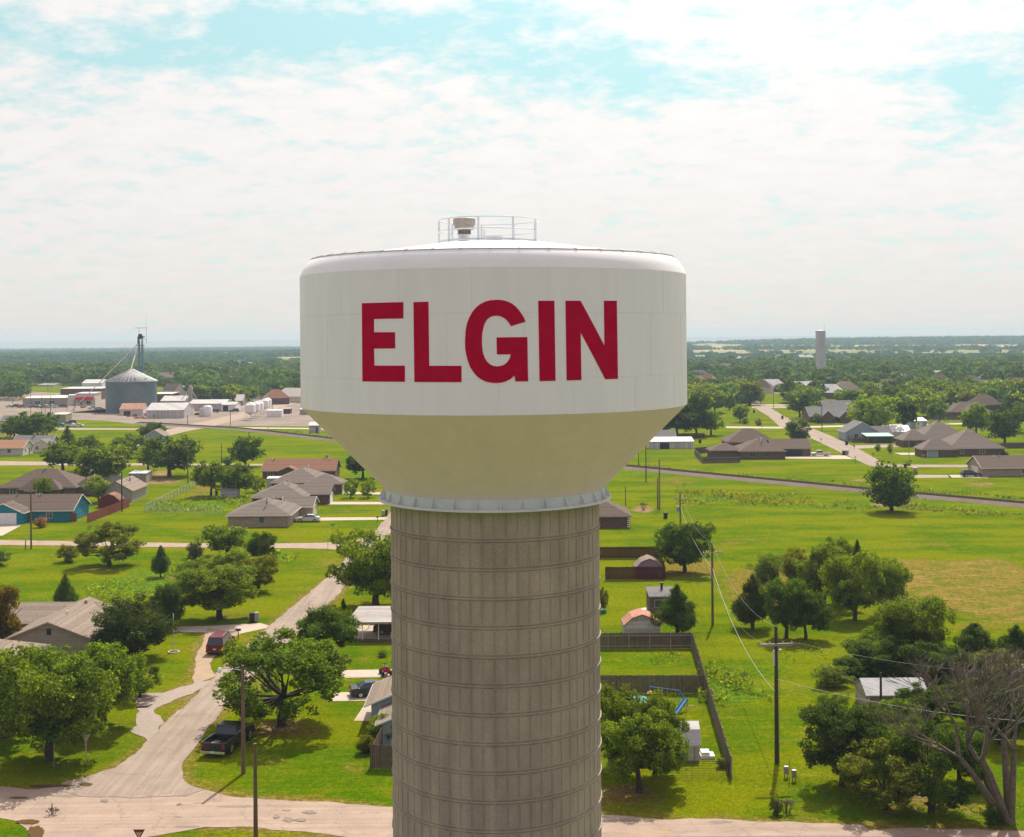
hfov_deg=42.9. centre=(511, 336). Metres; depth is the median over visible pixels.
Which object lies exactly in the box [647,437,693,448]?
metal building
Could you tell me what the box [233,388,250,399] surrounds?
broadleaf tree
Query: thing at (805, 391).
broadleaf tree
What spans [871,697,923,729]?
broadleaf tree
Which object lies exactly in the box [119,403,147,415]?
warehouse
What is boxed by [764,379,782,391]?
house
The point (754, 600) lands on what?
cedar tree
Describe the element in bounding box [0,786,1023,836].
road
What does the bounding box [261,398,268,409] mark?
feed hopper
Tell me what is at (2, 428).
broadleaf tree
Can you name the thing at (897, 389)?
broadleaf tree
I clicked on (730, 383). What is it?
broadleaf tree
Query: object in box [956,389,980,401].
broadleaf tree
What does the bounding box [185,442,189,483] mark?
utility pole
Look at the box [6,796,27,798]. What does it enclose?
road patch
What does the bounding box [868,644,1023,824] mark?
bare tree
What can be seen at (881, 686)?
utility pole
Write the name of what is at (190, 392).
grain elevator leg
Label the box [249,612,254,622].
wheeled bin
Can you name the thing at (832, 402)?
house
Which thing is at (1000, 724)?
broadleaf tree
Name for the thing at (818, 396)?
broadleaf tree
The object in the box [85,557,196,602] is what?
weeds
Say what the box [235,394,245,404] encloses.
warehouse
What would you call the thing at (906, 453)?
driveway
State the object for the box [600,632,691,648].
wooden fence
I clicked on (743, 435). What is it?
house
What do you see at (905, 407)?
broadleaf tree
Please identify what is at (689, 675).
overhead wire
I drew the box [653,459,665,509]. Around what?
utility pole
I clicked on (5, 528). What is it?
driveway
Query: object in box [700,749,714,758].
wooden steps
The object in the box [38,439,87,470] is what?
broadleaf tree
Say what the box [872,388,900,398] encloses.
broadleaf tree
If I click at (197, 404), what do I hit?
warehouse
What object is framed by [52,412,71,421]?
shed
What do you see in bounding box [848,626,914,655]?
broadleaf tree
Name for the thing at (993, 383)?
broadleaf tree
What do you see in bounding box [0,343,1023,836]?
ground
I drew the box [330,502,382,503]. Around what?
driveway
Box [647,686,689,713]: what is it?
playset
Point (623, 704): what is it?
broadleaf tree
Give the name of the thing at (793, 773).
utility pedestal
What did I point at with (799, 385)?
broadleaf tree
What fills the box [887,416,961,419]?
wooden fence
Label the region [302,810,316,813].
road patch
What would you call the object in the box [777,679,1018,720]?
overhead wire
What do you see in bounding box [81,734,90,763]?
yield sign
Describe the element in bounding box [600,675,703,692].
wooden fence
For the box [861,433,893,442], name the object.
shelter
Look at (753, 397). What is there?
broadleaf tree
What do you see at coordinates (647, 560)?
barn shed
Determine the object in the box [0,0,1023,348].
sky
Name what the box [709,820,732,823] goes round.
road patch
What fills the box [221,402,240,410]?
warehouse
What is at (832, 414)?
house
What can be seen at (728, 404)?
cedar tree
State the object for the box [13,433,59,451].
house
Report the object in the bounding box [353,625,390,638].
driveway
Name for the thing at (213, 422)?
road
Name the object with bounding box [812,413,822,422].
shrub
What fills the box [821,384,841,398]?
house
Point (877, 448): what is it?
shrub
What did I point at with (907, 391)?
broadleaf tree
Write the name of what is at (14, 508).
house
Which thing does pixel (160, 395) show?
shop building
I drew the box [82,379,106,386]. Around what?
warehouse
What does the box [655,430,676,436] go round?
house
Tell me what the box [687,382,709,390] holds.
broadleaf tree
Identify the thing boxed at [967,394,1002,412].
house
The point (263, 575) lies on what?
broadleaf tree
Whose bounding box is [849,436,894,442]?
wooden fence
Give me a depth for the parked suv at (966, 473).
327.22 m
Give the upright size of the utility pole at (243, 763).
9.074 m
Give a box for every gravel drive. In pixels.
[130,680,209,740]
[192,628,240,683]
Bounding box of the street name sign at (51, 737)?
[49,733,57,760]
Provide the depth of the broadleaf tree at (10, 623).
149.12 m
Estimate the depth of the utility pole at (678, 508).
224.06 m
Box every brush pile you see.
[45,803,58,814]
[778,799,796,813]
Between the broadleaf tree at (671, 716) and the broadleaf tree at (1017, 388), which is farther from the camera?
the broadleaf tree at (1017, 388)
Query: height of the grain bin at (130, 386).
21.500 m
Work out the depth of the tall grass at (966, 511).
277.77 m
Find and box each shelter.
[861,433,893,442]
[882,425,909,436]
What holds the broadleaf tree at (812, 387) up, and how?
on the ground at (970, 567)
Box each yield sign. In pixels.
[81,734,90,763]
[133,829,144,836]
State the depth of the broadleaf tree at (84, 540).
206.55 m
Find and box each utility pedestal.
[784,766,788,777]
[791,769,796,781]
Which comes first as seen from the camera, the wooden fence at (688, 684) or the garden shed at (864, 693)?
the garden shed at (864, 693)
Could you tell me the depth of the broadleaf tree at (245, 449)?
365.87 m
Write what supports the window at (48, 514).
in the house at (14, 508)
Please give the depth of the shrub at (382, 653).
147.01 m
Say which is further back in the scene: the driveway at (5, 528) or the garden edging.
the driveway at (5, 528)
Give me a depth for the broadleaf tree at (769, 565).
189.92 m
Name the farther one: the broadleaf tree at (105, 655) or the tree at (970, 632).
the tree at (970, 632)
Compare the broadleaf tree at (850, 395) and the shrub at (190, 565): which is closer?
the shrub at (190, 565)
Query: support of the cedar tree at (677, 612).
on the ground at (970, 567)
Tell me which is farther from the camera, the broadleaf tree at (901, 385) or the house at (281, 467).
the broadleaf tree at (901, 385)
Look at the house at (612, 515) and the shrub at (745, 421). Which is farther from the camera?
the shrub at (745, 421)
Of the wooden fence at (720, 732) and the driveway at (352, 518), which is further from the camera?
the driveway at (352, 518)
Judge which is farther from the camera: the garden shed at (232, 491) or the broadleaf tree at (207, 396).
the broadleaf tree at (207, 396)
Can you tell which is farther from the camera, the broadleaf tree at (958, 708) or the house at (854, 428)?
the house at (854, 428)
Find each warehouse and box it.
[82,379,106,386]
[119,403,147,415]
[145,402,194,417]
[160,396,192,402]
[190,399,233,410]
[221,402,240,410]
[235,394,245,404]
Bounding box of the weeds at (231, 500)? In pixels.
[150,494,252,511]
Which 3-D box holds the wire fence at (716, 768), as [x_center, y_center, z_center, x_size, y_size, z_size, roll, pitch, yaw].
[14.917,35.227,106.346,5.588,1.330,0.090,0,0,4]
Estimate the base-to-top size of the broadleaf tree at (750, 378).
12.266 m
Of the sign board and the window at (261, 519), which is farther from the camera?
the sign board
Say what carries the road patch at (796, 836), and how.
on the road at (84, 816)
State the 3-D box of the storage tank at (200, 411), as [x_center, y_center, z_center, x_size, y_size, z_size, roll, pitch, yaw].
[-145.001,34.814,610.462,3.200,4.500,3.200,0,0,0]
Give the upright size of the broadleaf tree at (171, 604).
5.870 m
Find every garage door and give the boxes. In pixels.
[0,513,15,524]
[313,503,316,514]
[916,422,922,427]
[927,450,937,456]
[971,465,977,471]
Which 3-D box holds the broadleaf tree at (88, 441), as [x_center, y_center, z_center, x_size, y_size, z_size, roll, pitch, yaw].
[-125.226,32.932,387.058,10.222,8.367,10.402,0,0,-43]
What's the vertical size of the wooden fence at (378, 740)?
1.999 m
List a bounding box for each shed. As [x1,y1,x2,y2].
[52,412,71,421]
[97,492,124,507]
[128,470,152,481]
[220,486,240,496]
[266,476,280,487]
[282,408,291,413]
[300,408,307,414]
[621,608,660,637]
[633,554,661,576]
[636,721,700,761]
[853,677,926,711]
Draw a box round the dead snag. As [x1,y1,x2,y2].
[194,536,199,559]
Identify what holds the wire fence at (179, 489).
on the ground at (970, 567)
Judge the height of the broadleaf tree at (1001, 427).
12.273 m
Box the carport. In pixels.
[350,606,390,639]
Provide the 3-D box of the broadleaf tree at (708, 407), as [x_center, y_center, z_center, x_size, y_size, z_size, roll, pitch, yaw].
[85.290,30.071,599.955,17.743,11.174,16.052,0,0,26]
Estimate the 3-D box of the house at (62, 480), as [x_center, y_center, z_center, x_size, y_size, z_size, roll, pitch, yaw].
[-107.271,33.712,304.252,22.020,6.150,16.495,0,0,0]
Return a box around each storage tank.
[199,407,202,415]
[203,405,211,415]
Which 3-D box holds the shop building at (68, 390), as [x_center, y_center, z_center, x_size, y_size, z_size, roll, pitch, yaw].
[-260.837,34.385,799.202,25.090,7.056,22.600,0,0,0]
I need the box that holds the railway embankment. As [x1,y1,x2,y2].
[134,422,1023,507]
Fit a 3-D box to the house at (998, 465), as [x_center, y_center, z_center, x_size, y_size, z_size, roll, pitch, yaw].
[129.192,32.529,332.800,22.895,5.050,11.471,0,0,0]
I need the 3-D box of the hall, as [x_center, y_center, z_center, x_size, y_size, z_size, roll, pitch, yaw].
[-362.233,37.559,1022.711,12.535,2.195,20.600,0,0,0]
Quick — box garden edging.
[359,640,391,642]
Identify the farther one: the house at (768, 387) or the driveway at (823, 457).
the house at (768, 387)
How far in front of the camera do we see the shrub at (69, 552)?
211.14 m
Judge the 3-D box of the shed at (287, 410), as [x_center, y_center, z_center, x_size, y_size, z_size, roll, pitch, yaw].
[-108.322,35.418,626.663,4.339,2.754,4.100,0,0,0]
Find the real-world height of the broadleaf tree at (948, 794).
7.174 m
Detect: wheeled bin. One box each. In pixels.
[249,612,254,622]
[253,612,258,621]
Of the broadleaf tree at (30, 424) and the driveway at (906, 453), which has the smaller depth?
the driveway at (906, 453)
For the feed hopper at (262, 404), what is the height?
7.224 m
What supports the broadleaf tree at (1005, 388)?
on the ground at (970, 567)
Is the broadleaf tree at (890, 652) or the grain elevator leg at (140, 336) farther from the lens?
the grain elevator leg at (140, 336)
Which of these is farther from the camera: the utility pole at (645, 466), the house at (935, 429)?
the house at (935, 429)
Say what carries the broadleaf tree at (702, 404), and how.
on the ground at (970, 567)
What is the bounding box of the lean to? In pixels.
[81,469,119,483]
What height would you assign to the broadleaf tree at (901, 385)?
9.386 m
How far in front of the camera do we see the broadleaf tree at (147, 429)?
462.33 m
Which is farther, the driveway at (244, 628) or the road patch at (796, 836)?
the driveway at (244, 628)
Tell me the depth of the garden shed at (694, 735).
110.33 m
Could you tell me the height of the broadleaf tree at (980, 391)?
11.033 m
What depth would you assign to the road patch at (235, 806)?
100.28 m
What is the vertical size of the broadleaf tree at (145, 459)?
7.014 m
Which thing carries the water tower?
on the ground at (970, 567)
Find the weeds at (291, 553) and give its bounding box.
[264,427,330,562]
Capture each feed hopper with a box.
[245,402,255,419]
[250,401,260,417]
[254,401,263,415]
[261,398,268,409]
[263,398,271,411]
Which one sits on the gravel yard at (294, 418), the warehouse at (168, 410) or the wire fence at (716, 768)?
the warehouse at (168, 410)
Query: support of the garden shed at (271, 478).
on the ground at (970, 567)
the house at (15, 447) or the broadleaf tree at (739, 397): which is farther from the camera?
the broadleaf tree at (739, 397)
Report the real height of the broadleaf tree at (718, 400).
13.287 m
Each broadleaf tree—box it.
[0,415,19,436]
[0,583,21,638]
[0,640,123,761]
[0,646,49,738]
[4,411,52,434]
[18,642,70,676]
[32,476,52,493]
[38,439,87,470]
[39,412,60,434]
[69,639,149,726]
[71,444,136,475]
[73,434,104,450]
[73,520,146,565]
[81,473,109,498]
[86,589,181,654]
[107,433,146,457]
[122,658,162,697]
[135,421,166,436]
[136,446,161,469]
[141,433,203,475]
[148,582,189,624]
[172,563,260,619]
[182,379,205,398]
[187,384,207,398]
[190,459,225,495]
[195,546,264,581]
[198,392,212,398]
[201,524,247,553]
[210,385,222,398]
[212,625,350,726]
[216,460,254,495]
[218,384,238,398]
[226,436,265,465]
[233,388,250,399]
[234,554,278,590]
[243,386,258,400]
[245,531,277,566]
[250,475,267,491]
[295,602,361,652]
[324,525,390,605]
[342,478,359,497]
[345,455,364,477]
[360,478,377,497]
[366,713,391,739]
[600,587,608,608]
[600,679,642,758]
[601,705,692,793]
[627,687,690,774]
[652,519,717,572]
[662,403,701,432]
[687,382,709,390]
[687,385,703,396]
[687,390,718,409]
[687,391,712,432]
[697,410,724,434]
[699,385,730,410]
[708,383,723,387]
[716,386,735,400]
[725,380,734,385]
[731,374,755,381]
[731,378,748,382]
[731,403,749,421]
[732,390,750,404]
[735,379,764,404]
[738,383,762,404]
[758,391,766,403]
[758,576,814,638]
[776,379,799,402]
[778,546,810,581]
[783,592,839,639]
[784,390,799,402]
[784,417,811,438]
[785,384,805,393]
[786,390,814,417]
[791,540,860,604]
[797,385,815,390]
[797,387,814,401]
[797,698,892,786]
[807,379,829,402]
[808,388,825,404]
[813,691,851,710]
[815,535,854,558]
[815,547,885,620]
[834,387,855,399]
[834,389,851,399]
[835,736,931,810]
[839,638,894,673]
[841,391,866,399]
[846,394,902,425]
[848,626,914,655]
[859,381,881,398]
[859,459,920,511]
[859,632,929,677]
[865,555,913,604]
[870,382,900,398]
[870,594,957,650]
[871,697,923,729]
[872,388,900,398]
[872,719,989,812]
[875,379,894,386]
[884,723,936,766]
[887,378,906,385]
[889,396,921,424]
[894,681,952,723]
[895,391,911,401]
[897,383,906,390]
[897,639,978,683]
[904,378,928,389]
[904,382,924,396]
[909,384,929,394]
[911,388,941,412]
[913,376,938,386]
[913,386,922,394]
[922,379,949,391]
[925,400,950,420]
[929,388,947,401]
[931,722,990,781]
[937,642,972,654]
[939,683,984,727]
[942,384,966,403]
[943,378,952,384]
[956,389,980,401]
[957,401,989,432]
[958,377,981,383]
[958,382,980,388]
[961,647,1023,683]
[963,380,979,384]
[963,386,987,393]
[969,679,1023,744]
[983,387,1010,399]
[983,407,1023,442]
[984,378,1010,388]
[989,660,1023,703]
[997,385,1010,391]
[998,391,1022,409]
[1004,391,1023,407]
[1005,377,1023,383]
[1006,401,1023,424]
[1008,385,1023,393]
[1010,381,1023,389]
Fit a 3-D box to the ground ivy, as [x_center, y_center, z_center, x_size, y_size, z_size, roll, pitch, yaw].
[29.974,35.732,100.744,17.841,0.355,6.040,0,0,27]
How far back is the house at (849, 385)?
775.53 m
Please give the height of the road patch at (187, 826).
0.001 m
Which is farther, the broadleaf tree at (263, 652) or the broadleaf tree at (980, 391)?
the broadleaf tree at (980, 391)
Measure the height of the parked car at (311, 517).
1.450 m
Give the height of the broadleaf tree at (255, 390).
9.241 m
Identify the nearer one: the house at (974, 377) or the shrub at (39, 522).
the shrub at (39, 522)
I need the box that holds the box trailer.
[267,409,282,416]
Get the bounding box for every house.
[0,415,18,427]
[0,440,34,455]
[0,468,96,495]
[0,493,91,524]
[0,639,50,658]
[4,597,117,655]
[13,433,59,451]
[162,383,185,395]
[225,496,319,526]
[249,480,334,503]
[261,455,340,478]
[262,389,289,403]
[269,464,347,493]
[281,388,300,402]
[364,676,391,746]
[599,501,631,527]
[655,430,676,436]
[693,370,707,373]
[700,374,715,378]
[705,437,811,458]
[720,428,770,445]
[758,380,773,392]
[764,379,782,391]
[793,381,811,384]
[801,406,850,422]
[818,400,893,413]
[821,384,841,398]
[836,381,859,390]
[837,420,892,440]
[894,420,958,446]
[913,428,1006,456]
[933,374,948,378]
[943,402,992,417]
[955,375,978,381]
[965,455,1023,476]
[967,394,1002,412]
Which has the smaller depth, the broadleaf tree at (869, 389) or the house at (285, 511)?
the house at (285, 511)
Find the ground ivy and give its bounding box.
[796,772,1023,817]
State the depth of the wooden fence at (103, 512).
266.98 m
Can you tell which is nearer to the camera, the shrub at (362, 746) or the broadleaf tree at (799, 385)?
the shrub at (362, 746)
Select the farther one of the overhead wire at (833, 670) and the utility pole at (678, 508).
the utility pole at (678, 508)
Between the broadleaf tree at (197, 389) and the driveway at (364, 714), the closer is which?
the driveway at (364, 714)
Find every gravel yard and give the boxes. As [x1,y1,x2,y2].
[0,392,264,400]
[0,401,105,418]
[72,398,314,427]
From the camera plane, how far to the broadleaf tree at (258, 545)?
205.20 m
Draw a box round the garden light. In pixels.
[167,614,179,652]
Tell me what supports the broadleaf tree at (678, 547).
on the ground at (970, 567)
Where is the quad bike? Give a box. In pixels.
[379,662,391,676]
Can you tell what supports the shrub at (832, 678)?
on the ground at (970, 567)
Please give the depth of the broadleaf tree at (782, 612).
153.89 m
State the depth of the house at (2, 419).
527.86 m
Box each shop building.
[19,396,67,404]
[60,387,104,398]
[75,392,100,404]
[157,392,178,402]
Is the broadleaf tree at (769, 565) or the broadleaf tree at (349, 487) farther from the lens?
the broadleaf tree at (349, 487)
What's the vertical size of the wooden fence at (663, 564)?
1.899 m
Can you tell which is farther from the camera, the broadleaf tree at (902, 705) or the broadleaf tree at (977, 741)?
the broadleaf tree at (902, 705)
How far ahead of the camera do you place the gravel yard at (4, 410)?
679.23 m
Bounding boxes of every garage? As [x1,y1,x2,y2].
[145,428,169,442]
[906,417,926,428]
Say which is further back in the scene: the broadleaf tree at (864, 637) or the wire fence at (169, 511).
the wire fence at (169, 511)
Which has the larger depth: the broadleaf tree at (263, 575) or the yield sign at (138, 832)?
the broadleaf tree at (263, 575)
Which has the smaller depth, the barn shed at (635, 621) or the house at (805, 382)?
the barn shed at (635, 621)
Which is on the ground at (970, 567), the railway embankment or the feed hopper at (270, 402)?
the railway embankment
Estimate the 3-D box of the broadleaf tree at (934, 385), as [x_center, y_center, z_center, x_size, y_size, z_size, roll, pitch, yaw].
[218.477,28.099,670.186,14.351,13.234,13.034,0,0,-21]
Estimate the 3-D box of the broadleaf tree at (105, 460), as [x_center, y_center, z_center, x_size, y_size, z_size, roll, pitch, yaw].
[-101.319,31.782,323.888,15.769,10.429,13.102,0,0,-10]
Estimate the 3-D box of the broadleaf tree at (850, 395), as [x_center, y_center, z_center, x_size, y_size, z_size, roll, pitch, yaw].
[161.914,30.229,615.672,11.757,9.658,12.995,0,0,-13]
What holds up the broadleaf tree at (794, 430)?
on the ground at (970, 567)
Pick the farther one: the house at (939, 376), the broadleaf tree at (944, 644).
the house at (939, 376)
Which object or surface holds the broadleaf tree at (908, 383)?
on the ground at (970, 567)
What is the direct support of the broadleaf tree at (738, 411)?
on the ground at (970, 567)
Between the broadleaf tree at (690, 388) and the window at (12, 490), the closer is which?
the window at (12, 490)
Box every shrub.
[0,435,13,439]
[0,551,11,565]
[33,517,47,526]
[55,544,79,561]
[173,561,203,578]
[185,542,204,557]
[220,456,235,464]
[354,734,373,752]
[376,649,387,656]
[715,757,726,767]
[742,418,749,423]
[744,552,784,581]
[754,418,762,425]
[768,797,783,815]
[810,664,855,687]
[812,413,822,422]
[832,656,880,677]
[874,444,880,450]
[887,444,893,452]
[979,803,1005,824]
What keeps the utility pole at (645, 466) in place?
on the ground at (970, 567)
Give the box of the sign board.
[68,394,75,404]
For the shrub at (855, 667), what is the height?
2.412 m
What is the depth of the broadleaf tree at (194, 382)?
759.18 m
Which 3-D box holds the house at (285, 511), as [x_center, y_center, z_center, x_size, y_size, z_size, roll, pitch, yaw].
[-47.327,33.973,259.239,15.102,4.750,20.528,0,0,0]
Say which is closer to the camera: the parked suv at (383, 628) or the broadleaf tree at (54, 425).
the parked suv at (383, 628)
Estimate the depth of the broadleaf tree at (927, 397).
563.64 m
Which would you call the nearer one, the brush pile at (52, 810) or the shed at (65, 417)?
the brush pile at (52, 810)
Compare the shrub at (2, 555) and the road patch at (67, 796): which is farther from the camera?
the shrub at (2, 555)
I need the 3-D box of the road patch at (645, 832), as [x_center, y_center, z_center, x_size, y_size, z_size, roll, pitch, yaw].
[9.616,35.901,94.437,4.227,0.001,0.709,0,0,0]
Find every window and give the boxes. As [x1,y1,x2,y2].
[9,488,15,493]
[46,512,52,518]
[259,517,263,522]
[654,600,664,607]
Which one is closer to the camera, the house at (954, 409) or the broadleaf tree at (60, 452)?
the broadleaf tree at (60, 452)
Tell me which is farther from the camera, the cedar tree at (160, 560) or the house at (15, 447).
the house at (15, 447)
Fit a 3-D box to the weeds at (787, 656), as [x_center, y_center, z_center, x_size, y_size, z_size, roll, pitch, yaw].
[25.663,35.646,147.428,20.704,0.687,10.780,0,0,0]
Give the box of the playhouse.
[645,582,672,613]
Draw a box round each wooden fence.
[87,499,128,522]
[370,744,392,768]
[373,726,382,766]
[600,546,657,558]
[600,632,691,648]
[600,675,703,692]
[605,566,664,579]
[658,552,665,576]
[676,433,704,437]
[692,632,731,778]
[694,447,739,462]
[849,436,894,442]
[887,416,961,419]
[1001,442,1023,448]
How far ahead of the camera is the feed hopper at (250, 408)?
577.70 m
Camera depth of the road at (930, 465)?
355.66 m
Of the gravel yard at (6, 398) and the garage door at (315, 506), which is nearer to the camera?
the garage door at (315, 506)
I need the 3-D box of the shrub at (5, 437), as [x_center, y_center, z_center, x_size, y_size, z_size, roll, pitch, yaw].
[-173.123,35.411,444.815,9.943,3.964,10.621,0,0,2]
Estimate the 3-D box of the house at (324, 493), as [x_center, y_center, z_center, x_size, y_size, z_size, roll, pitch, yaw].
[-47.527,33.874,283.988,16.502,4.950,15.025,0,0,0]
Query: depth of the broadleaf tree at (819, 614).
153.03 m
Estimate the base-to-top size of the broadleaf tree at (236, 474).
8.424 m
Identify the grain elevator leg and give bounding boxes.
[70,334,146,411]
[181,385,196,402]
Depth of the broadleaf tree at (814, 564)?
172.47 m
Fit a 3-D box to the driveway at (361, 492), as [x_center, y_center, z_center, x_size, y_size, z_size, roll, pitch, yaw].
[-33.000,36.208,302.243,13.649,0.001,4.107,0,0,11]
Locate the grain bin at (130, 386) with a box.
[104,369,157,412]
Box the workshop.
[101,475,148,501]
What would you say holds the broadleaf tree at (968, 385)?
on the ground at (970, 567)
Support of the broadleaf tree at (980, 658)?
on the ground at (970, 567)
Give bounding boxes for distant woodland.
[0,335,1023,365]
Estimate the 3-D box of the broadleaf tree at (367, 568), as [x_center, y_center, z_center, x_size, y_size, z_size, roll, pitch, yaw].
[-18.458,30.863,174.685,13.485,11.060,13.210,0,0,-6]
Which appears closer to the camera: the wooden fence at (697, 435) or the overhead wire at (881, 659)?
the overhead wire at (881, 659)
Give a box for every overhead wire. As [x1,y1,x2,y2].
[618,658,769,683]
[712,568,773,689]
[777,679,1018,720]
[792,642,882,692]
[794,642,1022,674]
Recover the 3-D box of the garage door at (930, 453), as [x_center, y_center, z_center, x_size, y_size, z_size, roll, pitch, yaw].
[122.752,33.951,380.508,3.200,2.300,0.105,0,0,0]
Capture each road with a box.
[0,461,262,465]
[0,537,366,549]
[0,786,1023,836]
[56,403,295,445]
[57,512,390,797]
[244,427,323,429]
[726,422,1023,427]
[751,401,884,466]
[884,464,967,466]
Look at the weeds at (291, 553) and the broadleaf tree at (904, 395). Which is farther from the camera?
the broadleaf tree at (904, 395)
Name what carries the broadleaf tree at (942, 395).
on the ground at (970, 567)
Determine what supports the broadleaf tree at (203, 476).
on the ground at (970, 567)
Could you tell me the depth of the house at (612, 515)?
244.70 m
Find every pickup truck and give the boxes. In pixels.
[200,720,254,754]
[810,450,830,455]
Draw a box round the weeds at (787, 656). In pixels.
[651,641,826,664]
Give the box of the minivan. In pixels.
[206,631,234,652]
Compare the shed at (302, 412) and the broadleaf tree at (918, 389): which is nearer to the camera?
the shed at (302, 412)
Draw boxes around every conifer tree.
[49,573,80,601]
[58,425,76,444]
[851,539,866,579]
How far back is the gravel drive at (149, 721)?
128.44 m
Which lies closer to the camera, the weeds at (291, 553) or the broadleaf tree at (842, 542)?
the broadleaf tree at (842, 542)
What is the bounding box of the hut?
[308,422,321,432]
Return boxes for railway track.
[139,422,1023,503]
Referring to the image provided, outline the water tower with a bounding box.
[300,215,686,836]
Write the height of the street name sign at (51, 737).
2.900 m
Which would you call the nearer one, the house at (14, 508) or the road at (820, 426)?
the house at (14, 508)
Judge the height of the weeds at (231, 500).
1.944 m
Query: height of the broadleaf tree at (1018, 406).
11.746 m
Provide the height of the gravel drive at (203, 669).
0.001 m
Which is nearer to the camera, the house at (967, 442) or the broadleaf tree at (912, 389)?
the house at (967, 442)
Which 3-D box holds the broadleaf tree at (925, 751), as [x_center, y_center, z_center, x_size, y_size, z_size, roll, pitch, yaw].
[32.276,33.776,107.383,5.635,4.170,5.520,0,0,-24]
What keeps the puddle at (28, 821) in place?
on the road at (84, 816)
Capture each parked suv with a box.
[64,420,76,423]
[373,624,391,634]
[960,470,981,476]
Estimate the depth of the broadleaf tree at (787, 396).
666.69 m
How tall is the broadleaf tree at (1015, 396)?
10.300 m
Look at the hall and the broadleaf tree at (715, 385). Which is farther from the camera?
the hall
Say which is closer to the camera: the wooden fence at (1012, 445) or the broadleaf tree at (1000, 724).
the broadleaf tree at (1000, 724)
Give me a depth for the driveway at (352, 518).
259.98 m
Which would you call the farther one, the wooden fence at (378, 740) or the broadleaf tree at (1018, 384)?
the broadleaf tree at (1018, 384)
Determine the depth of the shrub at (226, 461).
371.44 m
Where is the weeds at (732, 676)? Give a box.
[695,653,772,704]
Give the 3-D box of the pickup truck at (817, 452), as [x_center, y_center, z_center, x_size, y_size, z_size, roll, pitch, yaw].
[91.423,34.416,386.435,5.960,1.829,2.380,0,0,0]
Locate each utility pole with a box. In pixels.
[24,489,36,548]
[119,472,122,511]
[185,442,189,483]
[217,665,245,773]
[253,743,257,836]
[645,446,646,481]
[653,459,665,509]
[657,478,657,508]
[673,491,686,526]
[703,543,721,624]
[759,626,793,763]
[880,672,881,701]
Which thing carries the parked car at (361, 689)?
on the driveway at (343, 696)
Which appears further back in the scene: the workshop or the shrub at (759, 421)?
the shrub at (759, 421)
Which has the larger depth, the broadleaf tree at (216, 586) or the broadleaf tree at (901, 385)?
the broadleaf tree at (901, 385)
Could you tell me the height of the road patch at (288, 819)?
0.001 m
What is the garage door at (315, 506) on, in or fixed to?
in the house at (285, 511)
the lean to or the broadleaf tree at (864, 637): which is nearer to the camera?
the broadleaf tree at (864, 637)
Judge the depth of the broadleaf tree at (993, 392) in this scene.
608.78 m
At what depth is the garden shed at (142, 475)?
329.28 m
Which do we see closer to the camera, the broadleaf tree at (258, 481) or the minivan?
the minivan
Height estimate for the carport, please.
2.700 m
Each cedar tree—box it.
[148,545,170,576]
[341,598,346,609]
[645,583,700,632]
[724,392,735,409]
[728,574,767,628]
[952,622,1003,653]
[995,624,1023,659]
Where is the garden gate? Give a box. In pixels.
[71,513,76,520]
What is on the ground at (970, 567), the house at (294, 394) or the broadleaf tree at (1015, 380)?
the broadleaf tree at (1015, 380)
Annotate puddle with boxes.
[16,819,38,823]
[28,784,73,786]
[28,826,44,836]
[80,783,92,785]
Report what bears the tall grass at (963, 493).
on the ground at (970, 567)
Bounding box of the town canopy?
[0,354,1023,397]
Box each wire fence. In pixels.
[146,481,197,510]
[147,506,223,513]
[660,760,728,776]
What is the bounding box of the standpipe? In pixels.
[815,330,825,368]
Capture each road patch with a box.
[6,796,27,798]
[51,795,83,797]
[175,826,198,827]
[215,806,259,807]
[283,817,294,821]
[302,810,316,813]
[608,819,639,822]
[619,831,672,833]
[676,836,917,836]
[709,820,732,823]
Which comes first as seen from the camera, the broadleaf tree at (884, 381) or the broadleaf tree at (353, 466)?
the broadleaf tree at (353, 466)
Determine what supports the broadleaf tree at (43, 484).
on the ground at (970, 567)
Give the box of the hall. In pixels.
[38,383,61,386]
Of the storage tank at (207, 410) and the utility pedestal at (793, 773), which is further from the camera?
the storage tank at (207, 410)
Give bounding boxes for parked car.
[71,423,83,426]
[295,514,320,521]
[348,679,377,697]
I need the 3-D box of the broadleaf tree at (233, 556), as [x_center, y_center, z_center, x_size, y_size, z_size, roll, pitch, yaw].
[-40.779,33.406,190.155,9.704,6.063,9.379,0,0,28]
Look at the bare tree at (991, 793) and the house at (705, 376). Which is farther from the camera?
the house at (705, 376)
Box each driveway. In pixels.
[0,524,21,535]
[174,623,267,632]
[319,517,386,520]
[328,692,367,700]
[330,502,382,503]
[341,669,391,677]
[342,492,380,493]
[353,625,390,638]
[354,705,370,720]
[785,455,852,458]
[855,445,900,448]
[896,453,914,454]
[915,475,949,477]
[948,475,987,477]
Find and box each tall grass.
[628,463,1023,499]
[674,484,1022,516]

